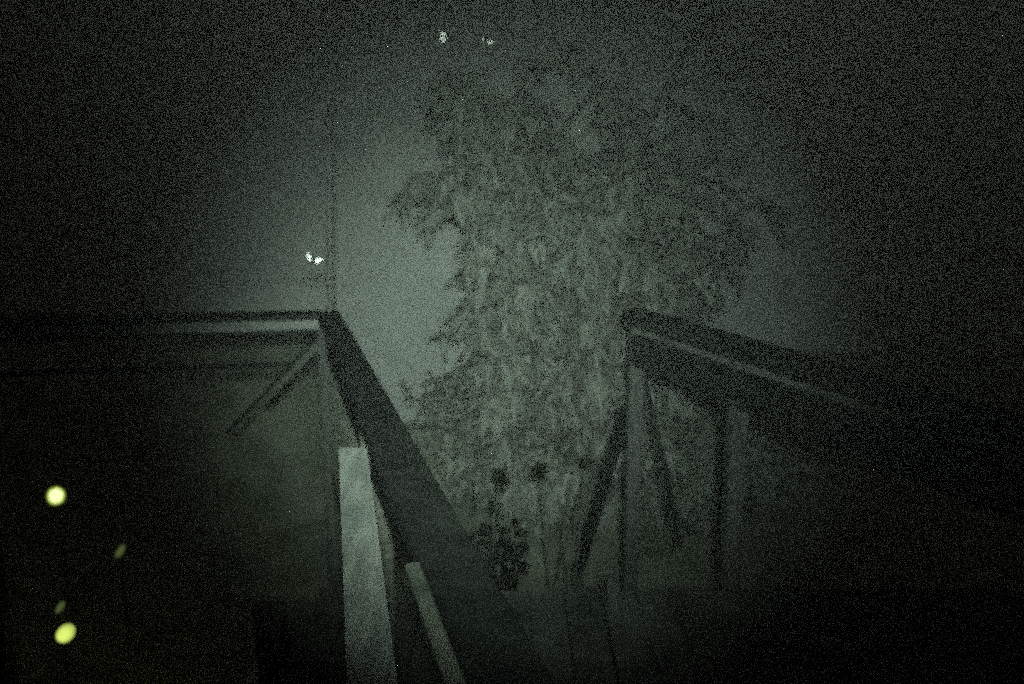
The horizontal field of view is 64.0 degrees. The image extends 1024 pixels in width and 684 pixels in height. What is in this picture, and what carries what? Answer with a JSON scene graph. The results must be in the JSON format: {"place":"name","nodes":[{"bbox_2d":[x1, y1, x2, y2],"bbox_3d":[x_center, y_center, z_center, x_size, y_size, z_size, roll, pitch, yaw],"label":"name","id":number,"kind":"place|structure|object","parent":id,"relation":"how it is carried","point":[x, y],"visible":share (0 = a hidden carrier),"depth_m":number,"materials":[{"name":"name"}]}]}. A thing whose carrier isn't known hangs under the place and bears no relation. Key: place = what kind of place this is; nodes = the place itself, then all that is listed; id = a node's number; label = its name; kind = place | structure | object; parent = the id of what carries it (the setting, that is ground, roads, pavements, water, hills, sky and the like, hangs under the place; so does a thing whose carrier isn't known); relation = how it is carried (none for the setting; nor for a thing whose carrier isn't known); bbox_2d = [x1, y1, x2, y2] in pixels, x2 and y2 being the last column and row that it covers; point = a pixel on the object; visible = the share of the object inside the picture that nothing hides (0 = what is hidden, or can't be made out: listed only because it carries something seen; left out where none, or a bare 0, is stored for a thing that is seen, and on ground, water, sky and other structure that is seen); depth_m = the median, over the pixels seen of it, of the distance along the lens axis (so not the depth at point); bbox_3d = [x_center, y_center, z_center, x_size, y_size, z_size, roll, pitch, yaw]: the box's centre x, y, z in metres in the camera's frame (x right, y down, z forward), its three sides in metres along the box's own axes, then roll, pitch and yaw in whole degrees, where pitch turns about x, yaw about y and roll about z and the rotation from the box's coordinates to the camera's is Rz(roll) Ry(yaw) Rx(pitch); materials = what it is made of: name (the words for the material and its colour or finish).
{"place":"outdoors","nodes":[
{"label":"outdoors","id":0,"kind":"place"},
{"bbox_2d":[306,253,322,263],"bbox_3d":[-0.723,-0.306,2.998,0.060,0.041,0.014,0,11,0],"label":"moth","id":1,"kind":"object","parent":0,"point":[312,259],"visible":1,"depth_m":3.00},
{"bbox_2d":[440,31,449,43],"bbox_3d":[-0.202,-0.919,2.468,0.030,0.038,0.011,0,11,0],"label":"moth","id":2,"kind":"object","parent":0,"point":[444,39],"visible":1,"depth_m":2.47},
{"bbox_2d":[483,35,493,44],"bbox_3d":[-0.082,-1.050,2.849,0.038,0.036,0.014,0,11,0],"label":"moth","id":3,"kind":"object","parent":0,"point":[486,40],"visible":1,"depth_m":2.85},
{"bbox_2d":[0,311,1023,683],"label":"ground","id":4,"kind":"structure","parent":0,"point":[194,513],"depth_m":7.29,"materials":[{"name":"soil"}]},
{"bbox_2d":[49,489,69,604],"bbox_3d":[-3.185,1.478,5.802,0.121,0.956,0.121,0,11,0],"label":"garden light","id":5,"kind":"object","parent":4,"relation":"on","point":[55,496],"visible":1,"depth_m":5.75,"materials":[{"name":"black glass"}]},
{"bbox_2d":[57,613,65,666],"bbox_3d":[-2.586,1.815,4.747,0.049,0.684,0.044,9,15,39],"label":"garden light","id":6,"kind":"object","parent":4,"relation":"on","point":[60,615],"visible":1,"depth_m":4.70,"materials":[{"name":"metal"}]},
{"bbox_2d":[60,640,70,683],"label":"garden light","id":7,"kind":"object","parent":4,"relation":"on","point":[64,643],"visible":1,"depth_m":4.53,"materials":[{"name":"black glass"}]},
{"bbox_2d":[405,396,494,501],"bbox_3d":[-0.673,1.040,7.360,0.988,1.169,0.774,-9,14,-38],"label":"shrub","id":8,"kind":"object","parent":4,"relation":"on","point":[438,460],"visible":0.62,"depth_m":7.30,"materials":[{"name":"green plant"}]},
{"bbox_2d":[400,359,540,475],"bbox_3d":[-0.325,0.802,8.330,1.354,1.295,1.586,-5,12,-24],"label":"shrub","id":9,"kind":"object","parent":4,"relation":"on","point":[465,427],"visible":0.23,"depth_m":8.25,"materials":[{"name":"green plant"}]},
{"bbox_2d":[473,481,475,544],"bbox_3d":[-0.255,1.460,5.288,0.047,1.188,0.024,0,11,0],"label":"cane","id":10,"kind":"object","parent":4,"relation":"on","point":[474,506],"visible":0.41,"depth_m":5.20,"materials":[{"name":"green plant"}]},
{"bbox_2d":[468,497,530,590],"bbox_3d":[-0.121,1.517,5.271,0.488,1.032,0.510,0,11,0],"label":"shrub","id":11,"kind":"object","parent":4,"relation":"on","point":[505,574],"visible":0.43,"depth_m":5.23,"materials":[{"name":"green plant"}]},
{"bbox_2d":[488,468,511,572],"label":"flower","id":12,"kind":"object","parent":4,"relation":"on","point":[499,478],"visible":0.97,"depth_m":5.06,"materials":[{"name":"green plant"}]},
{"bbox_2d":[0,0,1023,434],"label":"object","id":13,"kind":"structure","parent":4,"relation":"on","point":[880,140],"depth_m":9.14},
{"bbox_2d":[410,405,626,669],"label":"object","id":14,"kind":"structure","parent":4,"relation":"on","point":[614,449],"depth_m":4.91,"materials":[{"name":"brown wood"}]},
{"bbox_2d":[472,455,573,541],"bbox_3d":[0.108,1.319,7.013,0.883,0.724,0.716,6,13,29],"label":"shrub","id":15,"kind":"object","parent":4,"relation":"on","point":[524,517],"visible":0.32,"depth_m":6.87,"materials":[{"name":"green plant"}]},
{"bbox_2d":[530,459,549,588],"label":"flower","id":16,"kind":"object","parent":4,"relation":"on","point":[538,472],"visible":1,"depth_m":5.08,"materials":[{"name":"green plant"}]},
{"bbox_2d":[517,440,579,532],"bbox_3d":[0.322,1.229,7.020,0.546,0.880,0.745,4,12,19],"label":"shrub","id":17,"kind":"object","parent":4,"relation":"on","point":[560,497],"visible":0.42,"depth_m":6.89,"materials":[{"name":"green plant"}]},
{"bbox_2d":[553,485,571,588],"bbox_3d":[0.292,1.475,5.393,0.184,1.119,0.024,0,11,0],"label":"cane","id":18,"kind":"object","parent":4,"relation":"on","point":[560,557],"visible":0.56,"depth_m":5.36,"materials":[{"name":"green plant"}]},
{"bbox_2d":[560,508,568,586],"bbox_3d":[0.338,1.547,5.102,0.088,1.089,0.024,0,11,0],"label":"cane","id":19,"kind":"object","parent":4,"relation":"on","point":[565,559],"visible":0.41,"depth_m":5.04,"materials":[{"name":"green plant"}]},
{"bbox_2d":[572,454,592,586],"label":"flower","id":20,"kind":"object","parent":4,"relation":"on","point":[584,462],"visible":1,"depth_m":5.20,"materials":[{"name":"green plant"}]},
{"bbox_2d":[380,0,796,536],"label":"tree","id":21,"kind":"object","parent":4,"relation":"on","point":[514,271],"visible":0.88,"depth_m":6.37,"materials":[{"name":"green plant"}]},
{"bbox_2d":[580,397,667,495],"bbox_3d":[1.076,0.988,7.544,0.913,1.188,0.924,10,15,42],"label":"shrub","id":22,"kind":"object","parent":4,"relation":"on","point":[644,459],"visible":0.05,"depth_m":7.44,"materials":[{"name":"green plant"}]},
{"bbox_2d":[253,586,1023,683],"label":"wooden deck","id":23,"kind":"structure","parent":4,"relation":"on","point":[775,635],"depth_m":3.05,"materials":[{"name":"brown wood"}]},
{"bbox_2d":[0,310,325,683],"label":"deck railing","id":24,"kind":"object","parent":23,"relation":"attached to","point":[62,328],"visible":0.95,"depth_m":4.00,"materials":[{"name":"brown wood"}]},
{"bbox_2d":[318,310,554,683],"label":"deck railing","id":25,"kind":"object","parent":23,"relation":"attached to","point":[475,631],"visible":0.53,"depth_m":1.69,"materials":[{"name":"brown wood"}]},
{"bbox_2d":[327,40,331,312],"bbox_3d":[-0.887,-0.776,3.978,0.074,1.307,0.020,0,11,0],"label":"thin pole","id":26,"kind":"object","parent":25,"relation":"on","point":[329,183],"visible":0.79,"depth_m":3.97,"materials":[{"name":"metal"}]},
{"bbox_2d":[82,261,327,272],"bbox_3d":[-1.597,-0.390,4.208,1.416,0.079,0.006,2,12,12],"label":"wire","id":27,"kind":"object","parent":26,"relation":"attached to","point":[204,272],"visible":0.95,"depth_m":4.21,"materials":[{"name":"metal"}]},
{"bbox_2d":[339,447,397,683],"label":"plank","id":28,"kind":"object","parent":25,"relation":"attached to","point":[370,658],"visible":1,"depth_m":1.61,"materials":[{"name":"paint"}]},
{"bbox_2d":[621,308,1023,592],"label":"deck railing","id":29,"kind":"object","parent":23,"relation":"attached to","point":[968,450],"visible":0.98,"depth_m":3.02,"materials":[{"name":"brown wood"}]},
{"bbox_2d":[642,418,765,535],"bbox_3d":[1.595,1.165,6.995,0.860,1.069,1.145,-9,14,-37],"label":"shrub","id":30,"kind":"object","parent":4,"relation":"on","point":[701,494],"visible":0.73,"depth_m":6.88,"materials":[{"name":"green plant"}]},
{"bbox_2d":[681,407,827,512],"bbox_3d":[2.171,0.998,7.289,1.236,1.209,1.165,0,11,0],"label":"shrub","id":31,"kind":"object","parent":4,"relation":"on","point":[761,469],"visible":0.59,"depth_m":7.23,"materials":[{"name":"green plant"}]},
{"bbox_2d":[605,574,619,612],"bbox_3d":[0.394,0.993,3.207,0.050,0.157,0.050,0,11,0],"label":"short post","id":32,"kind":"object","parent":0,"point":[612,598],"visible":0.98,"depth_m":3.18,"materials":[{"name":"grey wood"}]}
]}

